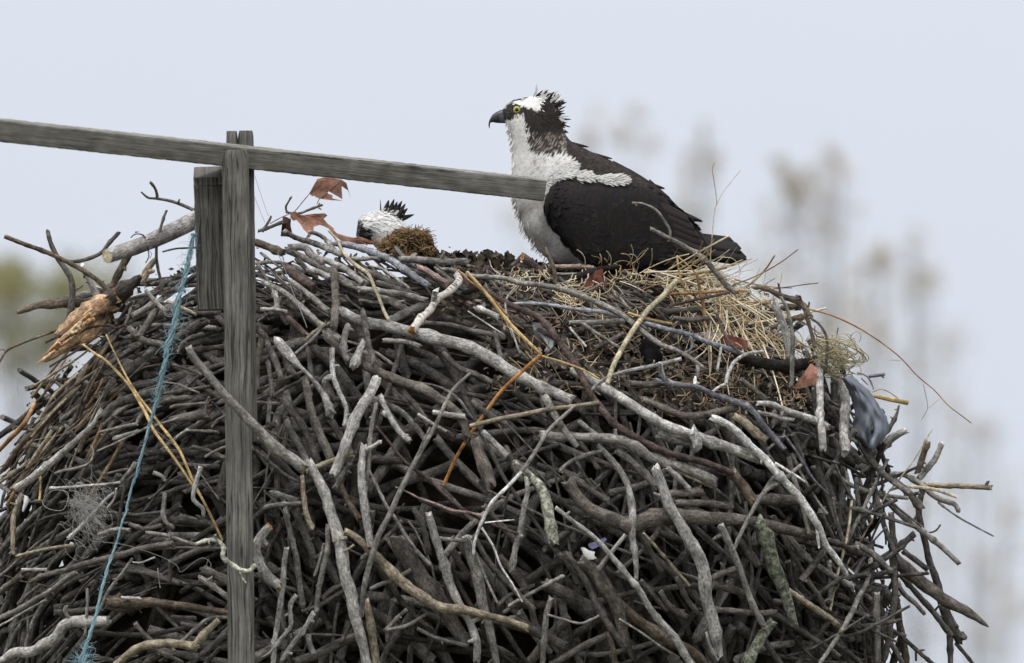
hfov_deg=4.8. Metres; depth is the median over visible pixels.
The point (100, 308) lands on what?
torn log
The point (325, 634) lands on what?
twig
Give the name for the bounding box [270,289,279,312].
stick
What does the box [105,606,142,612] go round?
stick
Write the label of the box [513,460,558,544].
branch
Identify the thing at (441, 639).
twig
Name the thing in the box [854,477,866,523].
stick
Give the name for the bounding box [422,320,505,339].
stick
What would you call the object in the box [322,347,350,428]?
stick
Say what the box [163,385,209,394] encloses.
twig
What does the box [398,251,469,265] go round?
stick
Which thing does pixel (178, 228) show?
sawn log
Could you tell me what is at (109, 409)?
branch
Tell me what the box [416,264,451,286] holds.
stick
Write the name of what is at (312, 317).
stick
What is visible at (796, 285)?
twig
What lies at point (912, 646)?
stick
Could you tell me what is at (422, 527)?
stick
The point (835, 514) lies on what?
twig
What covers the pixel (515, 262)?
stick
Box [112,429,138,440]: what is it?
stick
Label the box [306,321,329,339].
stick
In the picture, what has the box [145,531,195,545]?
twig
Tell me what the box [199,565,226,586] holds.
stick
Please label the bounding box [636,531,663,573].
stick
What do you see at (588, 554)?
plastic scrap
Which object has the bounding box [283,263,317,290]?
stick
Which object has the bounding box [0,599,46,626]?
twig
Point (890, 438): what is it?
branch
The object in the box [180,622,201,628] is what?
stick
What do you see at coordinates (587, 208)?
osprey
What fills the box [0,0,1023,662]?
sky
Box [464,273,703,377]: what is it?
stick
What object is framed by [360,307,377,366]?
stick
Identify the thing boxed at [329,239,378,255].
stick
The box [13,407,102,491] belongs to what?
stick
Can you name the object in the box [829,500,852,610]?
reed stem
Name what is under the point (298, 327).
stick
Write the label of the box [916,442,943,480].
stick
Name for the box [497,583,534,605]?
stick
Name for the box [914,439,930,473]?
stick
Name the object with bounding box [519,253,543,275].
stick
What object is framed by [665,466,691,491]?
stick
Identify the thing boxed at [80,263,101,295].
stick
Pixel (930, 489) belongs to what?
reed stem
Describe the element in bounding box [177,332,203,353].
stick
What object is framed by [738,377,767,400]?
stick
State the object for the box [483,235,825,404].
straw
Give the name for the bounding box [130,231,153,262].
vine curl
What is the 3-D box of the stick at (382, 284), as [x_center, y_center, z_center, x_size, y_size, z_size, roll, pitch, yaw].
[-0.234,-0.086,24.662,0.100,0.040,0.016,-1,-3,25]
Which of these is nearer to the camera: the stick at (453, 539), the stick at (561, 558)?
the stick at (453, 539)
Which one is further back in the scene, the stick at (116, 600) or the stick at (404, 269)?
the stick at (404, 269)
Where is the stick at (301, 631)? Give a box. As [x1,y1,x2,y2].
[280,611,315,660]
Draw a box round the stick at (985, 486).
[923,480,992,489]
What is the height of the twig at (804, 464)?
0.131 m
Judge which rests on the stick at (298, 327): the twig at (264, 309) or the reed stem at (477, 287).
the twig at (264, 309)
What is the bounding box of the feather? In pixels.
[22,495,28,511]
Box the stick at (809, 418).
[756,401,830,430]
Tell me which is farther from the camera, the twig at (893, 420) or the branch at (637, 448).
the twig at (893, 420)
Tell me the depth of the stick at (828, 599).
24.52 m
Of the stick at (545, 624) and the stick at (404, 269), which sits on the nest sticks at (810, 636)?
the stick at (404, 269)
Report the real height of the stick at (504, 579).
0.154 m
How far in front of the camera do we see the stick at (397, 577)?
24.25 m
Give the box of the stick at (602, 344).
[593,331,624,349]
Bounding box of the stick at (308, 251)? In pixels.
[287,243,326,264]
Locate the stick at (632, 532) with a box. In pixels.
[627,488,638,580]
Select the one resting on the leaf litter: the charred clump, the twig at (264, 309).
the charred clump
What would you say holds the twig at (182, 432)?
on the twig at (209, 431)
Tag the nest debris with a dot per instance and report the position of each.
(524, 641)
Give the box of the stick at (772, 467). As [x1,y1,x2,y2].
[708,414,859,590]
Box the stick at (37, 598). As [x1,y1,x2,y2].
[0,571,77,620]
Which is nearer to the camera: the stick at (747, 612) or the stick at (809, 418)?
the stick at (747, 612)
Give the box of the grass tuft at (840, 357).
[801,329,868,381]
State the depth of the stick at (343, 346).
24.46 m
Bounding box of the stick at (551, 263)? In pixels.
[543,247,556,282]
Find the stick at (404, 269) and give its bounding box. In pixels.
[375,251,431,287]
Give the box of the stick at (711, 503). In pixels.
[674,499,733,509]
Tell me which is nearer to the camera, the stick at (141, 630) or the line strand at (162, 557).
the line strand at (162, 557)
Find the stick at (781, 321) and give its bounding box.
[771,298,789,354]
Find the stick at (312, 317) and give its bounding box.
[258,279,340,341]
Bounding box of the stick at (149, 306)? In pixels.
[131,297,164,318]
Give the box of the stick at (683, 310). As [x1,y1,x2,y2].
[662,306,701,316]
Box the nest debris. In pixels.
[54,275,801,662]
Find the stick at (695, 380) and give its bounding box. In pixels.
[693,376,699,383]
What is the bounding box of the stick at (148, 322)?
[135,308,158,337]
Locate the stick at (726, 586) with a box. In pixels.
[712,580,744,597]
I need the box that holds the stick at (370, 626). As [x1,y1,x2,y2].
[364,597,379,662]
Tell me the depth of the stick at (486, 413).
24.37 m
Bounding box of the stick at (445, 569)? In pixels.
[425,511,480,662]
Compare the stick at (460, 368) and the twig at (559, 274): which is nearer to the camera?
the stick at (460, 368)
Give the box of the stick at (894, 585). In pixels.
[881,512,898,660]
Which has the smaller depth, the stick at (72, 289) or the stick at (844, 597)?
the stick at (844, 597)
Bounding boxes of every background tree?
[0,247,122,500]
[0,260,157,513]
[671,120,724,266]
[719,140,864,391]
[813,238,898,581]
[851,222,976,662]
[878,402,1023,662]
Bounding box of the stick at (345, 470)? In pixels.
[332,462,352,489]
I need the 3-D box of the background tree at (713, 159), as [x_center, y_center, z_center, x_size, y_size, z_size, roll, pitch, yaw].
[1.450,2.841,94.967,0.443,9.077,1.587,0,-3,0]
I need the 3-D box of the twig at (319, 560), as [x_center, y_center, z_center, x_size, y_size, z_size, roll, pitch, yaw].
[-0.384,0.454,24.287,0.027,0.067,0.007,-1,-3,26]
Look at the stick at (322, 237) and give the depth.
24.89 m
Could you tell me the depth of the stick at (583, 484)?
24.33 m
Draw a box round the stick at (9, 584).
[0,574,23,595]
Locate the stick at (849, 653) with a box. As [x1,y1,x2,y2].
[831,640,864,662]
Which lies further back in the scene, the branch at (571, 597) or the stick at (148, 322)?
the stick at (148, 322)
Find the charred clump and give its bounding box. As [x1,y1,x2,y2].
[639,337,662,364]
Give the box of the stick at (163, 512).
[160,492,174,528]
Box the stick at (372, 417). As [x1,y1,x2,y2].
[365,402,377,491]
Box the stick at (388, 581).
[369,567,411,589]
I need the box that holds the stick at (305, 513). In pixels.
[300,475,314,529]
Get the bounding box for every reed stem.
[0,402,36,451]
[38,476,41,500]
[81,344,197,493]
[106,334,222,540]
[328,230,389,320]
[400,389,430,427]
[417,413,446,432]
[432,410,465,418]
[442,271,599,485]
[457,269,508,316]
[469,401,599,427]
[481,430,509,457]
[510,405,575,486]
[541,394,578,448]
[605,278,678,384]
[628,312,671,324]
[667,289,745,295]
[676,255,705,299]
[690,265,726,274]
[695,273,706,325]
[710,163,740,259]
[809,308,970,422]
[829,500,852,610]
[834,429,932,595]
[873,389,908,404]
[889,485,956,497]
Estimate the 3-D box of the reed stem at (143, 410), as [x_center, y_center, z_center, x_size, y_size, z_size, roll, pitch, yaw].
[-0.767,0.173,24.517,0.044,0.324,0.460,2,-4,-33]
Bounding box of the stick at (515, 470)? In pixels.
[503,444,523,482]
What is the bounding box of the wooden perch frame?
[0,118,546,662]
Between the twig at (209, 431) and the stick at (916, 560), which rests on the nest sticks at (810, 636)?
the stick at (916, 560)
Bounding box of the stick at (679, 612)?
[658,590,688,619]
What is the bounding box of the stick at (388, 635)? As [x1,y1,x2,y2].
[385,598,395,641]
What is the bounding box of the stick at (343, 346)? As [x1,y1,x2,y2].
[339,323,353,364]
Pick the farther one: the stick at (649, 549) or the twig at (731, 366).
the twig at (731, 366)
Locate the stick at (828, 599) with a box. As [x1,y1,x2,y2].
[824,559,833,602]
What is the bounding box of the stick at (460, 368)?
[441,350,494,384]
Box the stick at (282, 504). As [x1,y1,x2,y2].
[263,501,301,508]
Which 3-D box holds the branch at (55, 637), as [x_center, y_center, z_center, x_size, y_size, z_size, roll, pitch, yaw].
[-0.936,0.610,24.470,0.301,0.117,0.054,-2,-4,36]
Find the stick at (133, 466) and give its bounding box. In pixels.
[119,461,137,484]
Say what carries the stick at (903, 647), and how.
on the nest sticks at (810, 636)
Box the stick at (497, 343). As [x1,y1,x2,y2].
[492,330,503,358]
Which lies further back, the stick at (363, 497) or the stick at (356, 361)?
the stick at (356, 361)
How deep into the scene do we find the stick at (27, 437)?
24.67 m
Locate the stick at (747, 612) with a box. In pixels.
[715,606,777,615]
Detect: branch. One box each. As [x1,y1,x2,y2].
[0,605,110,662]
[99,385,170,419]
[169,408,209,425]
[185,345,308,474]
[253,523,281,591]
[304,458,371,662]
[320,330,470,442]
[328,375,380,479]
[339,306,576,404]
[384,535,471,647]
[461,535,499,662]
[470,436,495,490]
[508,615,567,651]
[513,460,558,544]
[538,429,717,487]
[541,578,598,618]
[561,475,816,540]
[569,367,769,465]
[576,555,633,659]
[622,600,707,662]
[651,463,722,660]
[655,431,691,447]
[727,467,756,506]
[732,353,816,373]
[741,617,776,662]
[754,514,797,626]
[756,493,797,505]
[825,364,850,456]
[854,427,908,472]
[859,585,900,604]
[897,556,988,626]
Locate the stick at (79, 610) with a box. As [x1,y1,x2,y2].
[54,606,95,614]
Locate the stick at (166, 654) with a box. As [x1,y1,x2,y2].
[157,649,183,662]
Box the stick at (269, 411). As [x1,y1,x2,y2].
[266,399,273,425]
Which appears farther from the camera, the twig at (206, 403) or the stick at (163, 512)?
the twig at (206, 403)
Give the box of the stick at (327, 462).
[305,451,354,473]
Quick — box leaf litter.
[26,237,811,444]
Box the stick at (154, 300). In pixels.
[144,289,168,314]
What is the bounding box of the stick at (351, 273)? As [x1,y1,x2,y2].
[319,255,368,285]
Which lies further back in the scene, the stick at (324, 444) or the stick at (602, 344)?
the stick at (602, 344)
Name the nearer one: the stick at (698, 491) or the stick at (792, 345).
the stick at (698, 491)
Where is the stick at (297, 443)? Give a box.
[283,418,317,489]
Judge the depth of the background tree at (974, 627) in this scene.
94.82 m
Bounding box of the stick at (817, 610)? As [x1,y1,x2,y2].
[790,588,840,628]
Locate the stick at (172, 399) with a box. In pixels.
[163,395,192,403]
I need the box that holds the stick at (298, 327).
[285,315,308,337]
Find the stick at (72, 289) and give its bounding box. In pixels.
[46,229,83,318]
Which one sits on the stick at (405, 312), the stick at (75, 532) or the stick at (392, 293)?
the stick at (392, 293)
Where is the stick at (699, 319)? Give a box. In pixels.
[672,315,711,323]
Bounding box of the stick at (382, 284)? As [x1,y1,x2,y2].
[374,280,418,294]
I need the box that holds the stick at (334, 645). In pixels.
[293,633,355,662]
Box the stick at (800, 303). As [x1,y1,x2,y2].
[751,283,815,347]
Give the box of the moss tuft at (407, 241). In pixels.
[373,224,438,264]
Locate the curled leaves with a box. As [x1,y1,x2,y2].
[424,249,543,275]
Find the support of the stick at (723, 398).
on the nest sticks at (810, 636)
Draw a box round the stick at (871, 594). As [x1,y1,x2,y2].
[868,570,874,662]
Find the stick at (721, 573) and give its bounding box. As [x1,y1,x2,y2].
[711,562,737,580]
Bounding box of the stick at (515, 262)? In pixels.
[510,252,522,266]
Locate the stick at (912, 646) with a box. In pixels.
[883,625,933,662]
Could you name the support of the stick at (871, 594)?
on the nest sticks at (810, 636)
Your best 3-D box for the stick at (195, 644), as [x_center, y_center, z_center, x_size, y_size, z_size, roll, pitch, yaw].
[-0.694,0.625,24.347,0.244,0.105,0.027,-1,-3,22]
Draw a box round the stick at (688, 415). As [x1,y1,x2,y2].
[642,396,738,419]
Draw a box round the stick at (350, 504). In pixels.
[339,481,360,520]
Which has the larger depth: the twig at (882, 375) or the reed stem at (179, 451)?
the twig at (882, 375)
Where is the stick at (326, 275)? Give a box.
[306,266,330,279]
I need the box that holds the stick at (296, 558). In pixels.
[283,506,305,608]
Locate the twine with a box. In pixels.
[63,232,198,662]
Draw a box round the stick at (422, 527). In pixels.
[412,506,431,555]
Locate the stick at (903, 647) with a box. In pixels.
[895,603,909,662]
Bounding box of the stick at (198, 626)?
[181,615,227,640]
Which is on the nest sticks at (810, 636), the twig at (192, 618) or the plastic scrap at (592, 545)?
the twig at (192, 618)
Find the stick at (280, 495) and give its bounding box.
[268,490,299,501]
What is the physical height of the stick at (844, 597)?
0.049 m
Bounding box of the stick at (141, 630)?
[133,621,153,639]
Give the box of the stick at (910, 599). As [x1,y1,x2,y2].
[898,579,925,615]
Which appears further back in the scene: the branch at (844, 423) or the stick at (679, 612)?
the branch at (844, 423)
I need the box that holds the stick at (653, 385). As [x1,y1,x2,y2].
[628,380,665,389]
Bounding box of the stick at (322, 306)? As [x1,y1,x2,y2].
[289,279,330,313]
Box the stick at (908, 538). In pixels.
[881,531,915,557]
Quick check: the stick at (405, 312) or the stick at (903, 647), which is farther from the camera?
the stick at (903, 647)
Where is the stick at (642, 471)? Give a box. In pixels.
[613,448,657,490]
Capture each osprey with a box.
[356,199,489,285]
[488,84,747,275]
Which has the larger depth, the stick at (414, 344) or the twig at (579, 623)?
the stick at (414, 344)
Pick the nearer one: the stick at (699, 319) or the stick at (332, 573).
the stick at (332, 573)
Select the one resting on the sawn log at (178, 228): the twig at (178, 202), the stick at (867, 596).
the twig at (178, 202)
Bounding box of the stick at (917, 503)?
[894,478,924,510]
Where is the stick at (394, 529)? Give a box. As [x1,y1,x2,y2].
[360,519,403,560]
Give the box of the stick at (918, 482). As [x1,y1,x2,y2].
[854,471,993,536]
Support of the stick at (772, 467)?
on the nest sticks at (810, 636)
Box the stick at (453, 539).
[439,535,468,542]
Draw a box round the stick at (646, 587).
[639,578,667,611]
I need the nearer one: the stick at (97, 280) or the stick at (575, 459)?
the stick at (575, 459)
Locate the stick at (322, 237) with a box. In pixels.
[307,230,336,248]
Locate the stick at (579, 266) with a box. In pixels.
[548,263,593,271]
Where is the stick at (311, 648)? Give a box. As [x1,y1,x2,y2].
[305,633,317,655]
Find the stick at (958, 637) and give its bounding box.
[920,534,973,662]
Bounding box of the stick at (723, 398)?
[654,363,786,450]
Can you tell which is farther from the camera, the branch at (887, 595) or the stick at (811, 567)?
the branch at (887, 595)
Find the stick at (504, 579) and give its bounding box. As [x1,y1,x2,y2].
[472,533,536,610]
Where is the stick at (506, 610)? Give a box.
[502,589,532,613]
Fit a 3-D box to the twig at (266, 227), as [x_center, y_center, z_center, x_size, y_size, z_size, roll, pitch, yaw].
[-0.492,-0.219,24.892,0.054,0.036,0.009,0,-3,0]
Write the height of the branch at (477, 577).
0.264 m
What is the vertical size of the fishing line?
0.192 m
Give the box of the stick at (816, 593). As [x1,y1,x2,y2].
[805,579,827,610]
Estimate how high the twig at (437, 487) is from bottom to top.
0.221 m
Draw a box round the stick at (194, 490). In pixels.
[191,466,205,516]
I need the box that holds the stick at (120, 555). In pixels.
[29,535,175,583]
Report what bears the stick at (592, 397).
on the nest sticks at (810, 636)
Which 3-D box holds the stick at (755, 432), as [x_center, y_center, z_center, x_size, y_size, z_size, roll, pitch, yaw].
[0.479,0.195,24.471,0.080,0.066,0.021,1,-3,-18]
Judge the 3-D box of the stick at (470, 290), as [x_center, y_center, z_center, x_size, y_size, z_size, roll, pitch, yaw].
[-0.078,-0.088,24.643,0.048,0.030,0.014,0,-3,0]
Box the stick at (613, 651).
[605,631,617,662]
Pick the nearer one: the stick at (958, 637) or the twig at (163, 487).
the twig at (163, 487)
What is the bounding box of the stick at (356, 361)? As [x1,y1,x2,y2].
[349,339,367,369]
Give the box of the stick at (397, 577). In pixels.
[332,528,529,631]
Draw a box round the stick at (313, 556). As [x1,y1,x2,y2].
[291,508,319,568]
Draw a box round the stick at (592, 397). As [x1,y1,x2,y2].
[484,287,734,475]
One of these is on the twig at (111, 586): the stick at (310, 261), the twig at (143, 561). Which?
the twig at (143, 561)
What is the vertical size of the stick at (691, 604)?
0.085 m
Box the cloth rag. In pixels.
[841,375,888,449]
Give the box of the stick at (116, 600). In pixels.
[105,592,227,614]
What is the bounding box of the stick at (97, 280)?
[4,235,109,290]
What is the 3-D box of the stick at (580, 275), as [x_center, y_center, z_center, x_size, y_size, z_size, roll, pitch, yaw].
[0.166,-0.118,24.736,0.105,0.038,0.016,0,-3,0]
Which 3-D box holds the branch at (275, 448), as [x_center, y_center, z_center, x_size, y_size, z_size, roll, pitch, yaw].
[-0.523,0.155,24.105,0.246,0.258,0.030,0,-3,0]
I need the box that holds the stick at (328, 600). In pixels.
[301,589,344,613]
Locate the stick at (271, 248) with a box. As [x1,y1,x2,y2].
[255,238,285,256]
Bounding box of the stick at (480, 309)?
[473,305,498,320]
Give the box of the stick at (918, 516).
[913,489,925,527]
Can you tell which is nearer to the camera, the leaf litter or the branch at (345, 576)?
the branch at (345, 576)
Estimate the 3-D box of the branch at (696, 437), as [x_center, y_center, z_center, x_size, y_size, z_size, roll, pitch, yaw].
[0.320,0.168,24.417,0.405,0.202,0.083,0,-3,-6]
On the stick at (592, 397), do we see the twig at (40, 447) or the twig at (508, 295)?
the twig at (508, 295)
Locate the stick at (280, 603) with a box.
[271,547,288,662]
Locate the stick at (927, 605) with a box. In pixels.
[900,573,953,637]
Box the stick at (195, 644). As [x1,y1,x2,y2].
[113,618,219,662]
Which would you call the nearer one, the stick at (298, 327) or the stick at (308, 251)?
the stick at (298, 327)
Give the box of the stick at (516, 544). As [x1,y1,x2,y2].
[509,476,529,572]
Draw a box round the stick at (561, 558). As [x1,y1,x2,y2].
[557,552,579,583]
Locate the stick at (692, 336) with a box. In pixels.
[643,322,744,355]
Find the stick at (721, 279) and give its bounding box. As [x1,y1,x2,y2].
[632,202,737,294]
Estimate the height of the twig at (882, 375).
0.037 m
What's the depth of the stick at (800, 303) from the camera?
24.70 m
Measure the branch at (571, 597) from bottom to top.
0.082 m
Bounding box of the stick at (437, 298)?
[407,271,462,333]
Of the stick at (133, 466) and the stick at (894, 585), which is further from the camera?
the stick at (894, 585)
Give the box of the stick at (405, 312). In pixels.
[389,302,427,321]
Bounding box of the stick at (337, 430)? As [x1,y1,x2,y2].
[327,418,355,458]
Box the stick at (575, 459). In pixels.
[558,449,601,471]
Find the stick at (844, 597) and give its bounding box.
[838,593,872,617]
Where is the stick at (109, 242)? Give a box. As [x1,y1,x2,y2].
[68,231,120,262]
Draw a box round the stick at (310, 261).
[284,246,374,297]
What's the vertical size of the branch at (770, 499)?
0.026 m
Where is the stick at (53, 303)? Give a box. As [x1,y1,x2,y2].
[16,298,91,313]
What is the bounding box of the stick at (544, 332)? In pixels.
[536,328,570,349]
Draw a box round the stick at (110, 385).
[92,377,116,403]
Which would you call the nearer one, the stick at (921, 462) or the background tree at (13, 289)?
the stick at (921, 462)
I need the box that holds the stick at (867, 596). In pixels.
[852,581,872,601]
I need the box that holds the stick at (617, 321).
[569,318,624,324]
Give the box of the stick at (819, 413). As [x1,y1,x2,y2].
[809,335,826,451]
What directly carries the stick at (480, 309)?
on the nest sticks at (810, 636)
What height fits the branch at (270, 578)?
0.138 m
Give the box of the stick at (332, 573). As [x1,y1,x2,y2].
[317,552,340,584]
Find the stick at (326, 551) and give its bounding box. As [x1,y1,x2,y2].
[314,524,330,613]
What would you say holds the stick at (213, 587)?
on the stick at (116, 600)
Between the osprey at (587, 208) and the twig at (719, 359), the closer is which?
the twig at (719, 359)
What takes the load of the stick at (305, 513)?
attached to the branch at (345, 576)
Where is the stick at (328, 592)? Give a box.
[320,583,341,600]
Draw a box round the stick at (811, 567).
[797,548,826,582]
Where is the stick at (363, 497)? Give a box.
[357,440,381,548]
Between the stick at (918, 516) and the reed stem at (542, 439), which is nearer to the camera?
the reed stem at (542, 439)
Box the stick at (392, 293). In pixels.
[357,286,428,302]
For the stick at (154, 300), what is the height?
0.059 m
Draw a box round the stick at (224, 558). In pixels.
[195,534,256,583]
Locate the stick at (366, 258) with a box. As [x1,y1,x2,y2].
[346,253,379,261]
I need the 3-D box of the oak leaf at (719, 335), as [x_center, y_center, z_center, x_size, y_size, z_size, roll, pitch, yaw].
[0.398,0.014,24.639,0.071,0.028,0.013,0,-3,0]
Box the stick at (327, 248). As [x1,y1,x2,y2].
[282,229,343,257]
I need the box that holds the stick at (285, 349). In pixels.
[274,336,336,418]
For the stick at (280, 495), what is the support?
on the stick at (282, 504)
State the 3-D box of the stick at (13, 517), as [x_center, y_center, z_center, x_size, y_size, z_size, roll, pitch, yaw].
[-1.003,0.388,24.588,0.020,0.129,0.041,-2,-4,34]
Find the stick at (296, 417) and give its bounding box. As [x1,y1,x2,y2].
[278,395,321,462]
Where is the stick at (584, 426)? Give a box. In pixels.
[577,420,597,432]
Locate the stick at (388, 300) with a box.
[325,278,407,309]
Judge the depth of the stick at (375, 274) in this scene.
24.70 m
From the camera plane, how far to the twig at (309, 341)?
24.50 m
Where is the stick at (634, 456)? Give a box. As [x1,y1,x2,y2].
[628,449,643,477]
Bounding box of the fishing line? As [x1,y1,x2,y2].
[49,469,116,560]
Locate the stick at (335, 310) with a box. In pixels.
[329,265,341,331]
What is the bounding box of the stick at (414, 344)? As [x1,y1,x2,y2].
[382,338,422,348]
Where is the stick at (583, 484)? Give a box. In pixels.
[560,469,609,504]
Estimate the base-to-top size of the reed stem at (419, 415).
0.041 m
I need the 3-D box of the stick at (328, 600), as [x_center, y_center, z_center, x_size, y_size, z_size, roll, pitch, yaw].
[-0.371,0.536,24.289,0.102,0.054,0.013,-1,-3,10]
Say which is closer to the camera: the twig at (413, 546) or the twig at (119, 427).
the twig at (413, 546)
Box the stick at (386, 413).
[377,393,412,443]
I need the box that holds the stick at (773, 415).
[757,410,794,421]
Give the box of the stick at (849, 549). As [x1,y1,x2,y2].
[826,538,898,574]
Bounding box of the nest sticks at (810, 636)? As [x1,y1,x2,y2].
[0,242,929,662]
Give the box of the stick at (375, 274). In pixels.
[363,267,403,286]
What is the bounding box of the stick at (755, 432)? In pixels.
[731,412,768,444]
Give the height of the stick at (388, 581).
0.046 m
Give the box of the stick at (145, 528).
[128,522,162,530]
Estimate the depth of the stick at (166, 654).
24.40 m
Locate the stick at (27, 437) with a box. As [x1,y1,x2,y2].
[0,363,88,472]
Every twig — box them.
[0,329,56,362]
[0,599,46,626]
[11,614,35,627]
[15,543,74,557]
[17,584,41,604]
[20,429,53,480]
[21,565,46,571]
[30,360,74,388]
[39,372,78,418]
[48,479,120,489]
[54,445,94,474]
[57,324,125,337]
[64,424,76,436]
[82,588,91,634]
[96,527,130,536]
[97,426,146,451]
[98,422,137,433]
[99,557,132,608]
[106,488,117,508]
[107,468,128,474]
[114,363,145,391]
[121,596,141,599]
[123,306,131,327]
[132,557,154,563]
[136,364,159,372]
[136,409,147,423]
[141,181,193,210]
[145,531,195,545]
[148,475,180,499]
[152,471,166,481]
[154,417,177,426]
[155,210,167,296]
[162,247,194,252]
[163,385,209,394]
[164,382,199,393]
[165,563,171,583]
[166,300,196,315]
[170,397,212,419]
[170,615,196,620]
[172,363,201,374]
[175,428,189,437]
[187,429,218,433]
[204,446,224,457]
[210,414,224,428]
[255,449,298,483]
[256,262,273,291]
[258,215,283,232]
[259,307,287,313]
[262,594,297,657]
[285,196,322,213]
[294,328,321,353]
[309,633,341,636]
[313,543,324,575]
[340,621,351,642]
[368,264,409,288]
[369,470,430,565]
[375,425,518,534]
[383,608,407,631]
[385,612,427,631]
[396,487,481,516]
[417,627,468,647]
[467,311,503,334]
[468,535,497,602]
[472,471,522,601]
[504,285,520,353]
[508,574,564,606]
[513,300,620,318]
[548,614,599,624]
[557,272,571,275]
[568,327,586,346]
[581,322,619,348]
[591,356,681,389]
[619,618,679,658]
[642,532,690,586]
[668,292,729,306]
[676,471,711,487]
[712,350,763,391]
[716,312,742,354]
[716,347,721,371]
[731,463,801,552]
[773,283,817,288]
[778,430,829,495]
[808,316,829,368]
[832,497,841,531]
[857,372,884,389]
[865,613,887,621]
[888,405,899,433]
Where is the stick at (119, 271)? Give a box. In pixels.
[110,257,131,286]
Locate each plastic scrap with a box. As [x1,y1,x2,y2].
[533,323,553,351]
[580,547,595,559]
[588,537,606,548]
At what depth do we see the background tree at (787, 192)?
89.10 m
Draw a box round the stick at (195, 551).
[168,545,211,565]
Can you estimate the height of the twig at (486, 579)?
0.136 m
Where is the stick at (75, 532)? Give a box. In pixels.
[66,492,114,539]
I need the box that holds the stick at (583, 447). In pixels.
[577,441,600,469]
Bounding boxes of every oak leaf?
[270,211,333,237]
[281,216,291,236]
[295,178,350,210]
[329,229,375,244]
[585,269,606,290]
[694,332,723,342]
[721,334,748,348]
[794,364,816,397]
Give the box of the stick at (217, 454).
[190,445,225,460]
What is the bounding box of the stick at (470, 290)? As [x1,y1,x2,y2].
[461,280,484,294]
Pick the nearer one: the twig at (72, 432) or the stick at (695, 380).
the stick at (695, 380)
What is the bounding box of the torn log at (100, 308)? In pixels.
[37,274,141,366]
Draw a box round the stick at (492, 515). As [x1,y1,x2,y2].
[481,503,515,542]
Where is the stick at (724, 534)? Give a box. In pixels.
[712,523,765,627]
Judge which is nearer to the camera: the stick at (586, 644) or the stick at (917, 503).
the stick at (586, 644)
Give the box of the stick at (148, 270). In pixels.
[140,257,155,282]
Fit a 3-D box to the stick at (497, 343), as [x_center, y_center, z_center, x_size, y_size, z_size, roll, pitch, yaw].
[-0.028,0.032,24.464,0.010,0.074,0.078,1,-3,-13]
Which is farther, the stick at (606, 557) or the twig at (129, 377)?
the twig at (129, 377)
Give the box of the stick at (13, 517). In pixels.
[8,492,23,555]
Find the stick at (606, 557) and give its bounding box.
[597,534,626,570]
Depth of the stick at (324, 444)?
24.33 m
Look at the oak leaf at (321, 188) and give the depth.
24.98 m
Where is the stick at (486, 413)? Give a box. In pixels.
[470,399,506,425]
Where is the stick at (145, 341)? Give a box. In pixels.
[126,325,167,348]
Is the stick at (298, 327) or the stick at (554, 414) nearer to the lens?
the stick at (554, 414)
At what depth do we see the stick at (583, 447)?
24.36 m
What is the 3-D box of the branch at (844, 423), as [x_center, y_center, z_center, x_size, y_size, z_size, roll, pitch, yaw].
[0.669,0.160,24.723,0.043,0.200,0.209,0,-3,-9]
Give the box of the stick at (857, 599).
[818,557,872,662]
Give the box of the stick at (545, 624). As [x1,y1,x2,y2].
[540,596,553,662]
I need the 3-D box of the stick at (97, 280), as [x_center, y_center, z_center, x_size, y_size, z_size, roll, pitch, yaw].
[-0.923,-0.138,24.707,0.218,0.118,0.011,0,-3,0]
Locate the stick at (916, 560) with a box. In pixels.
[901,548,929,571]
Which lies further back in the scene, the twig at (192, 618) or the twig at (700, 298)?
the twig at (700, 298)
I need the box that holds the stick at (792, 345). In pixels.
[779,296,795,386]
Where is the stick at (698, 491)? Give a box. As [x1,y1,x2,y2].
[669,484,705,497]
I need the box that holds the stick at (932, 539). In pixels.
[881,497,960,565]
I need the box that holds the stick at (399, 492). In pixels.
[359,372,470,616]
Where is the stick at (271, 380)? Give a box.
[265,359,275,397]
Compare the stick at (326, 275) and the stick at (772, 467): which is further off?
the stick at (326, 275)
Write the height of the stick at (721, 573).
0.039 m
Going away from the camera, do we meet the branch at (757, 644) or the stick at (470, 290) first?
the branch at (757, 644)
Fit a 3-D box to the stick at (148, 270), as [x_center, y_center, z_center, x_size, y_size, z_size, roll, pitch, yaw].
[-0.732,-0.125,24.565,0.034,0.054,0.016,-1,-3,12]
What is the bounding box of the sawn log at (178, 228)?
[102,211,194,262]
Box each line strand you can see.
[36,397,99,439]
[42,490,68,510]
[105,542,210,571]
[277,252,306,326]
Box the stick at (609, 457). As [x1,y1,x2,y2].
[597,443,631,512]
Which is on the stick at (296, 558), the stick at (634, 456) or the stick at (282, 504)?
the stick at (282, 504)
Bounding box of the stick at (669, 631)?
[555,506,694,662]
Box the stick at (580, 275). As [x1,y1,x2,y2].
[568,264,618,280]
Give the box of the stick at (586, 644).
[549,631,612,662]
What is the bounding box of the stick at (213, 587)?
[198,575,227,600]
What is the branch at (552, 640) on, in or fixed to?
on the stick at (586, 644)
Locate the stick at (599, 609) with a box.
[562,551,626,648]
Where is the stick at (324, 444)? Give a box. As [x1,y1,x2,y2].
[302,376,334,464]
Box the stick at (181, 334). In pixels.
[169,320,203,344]
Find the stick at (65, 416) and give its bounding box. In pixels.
[59,397,87,422]
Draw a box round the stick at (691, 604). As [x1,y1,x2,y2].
[674,576,703,617]

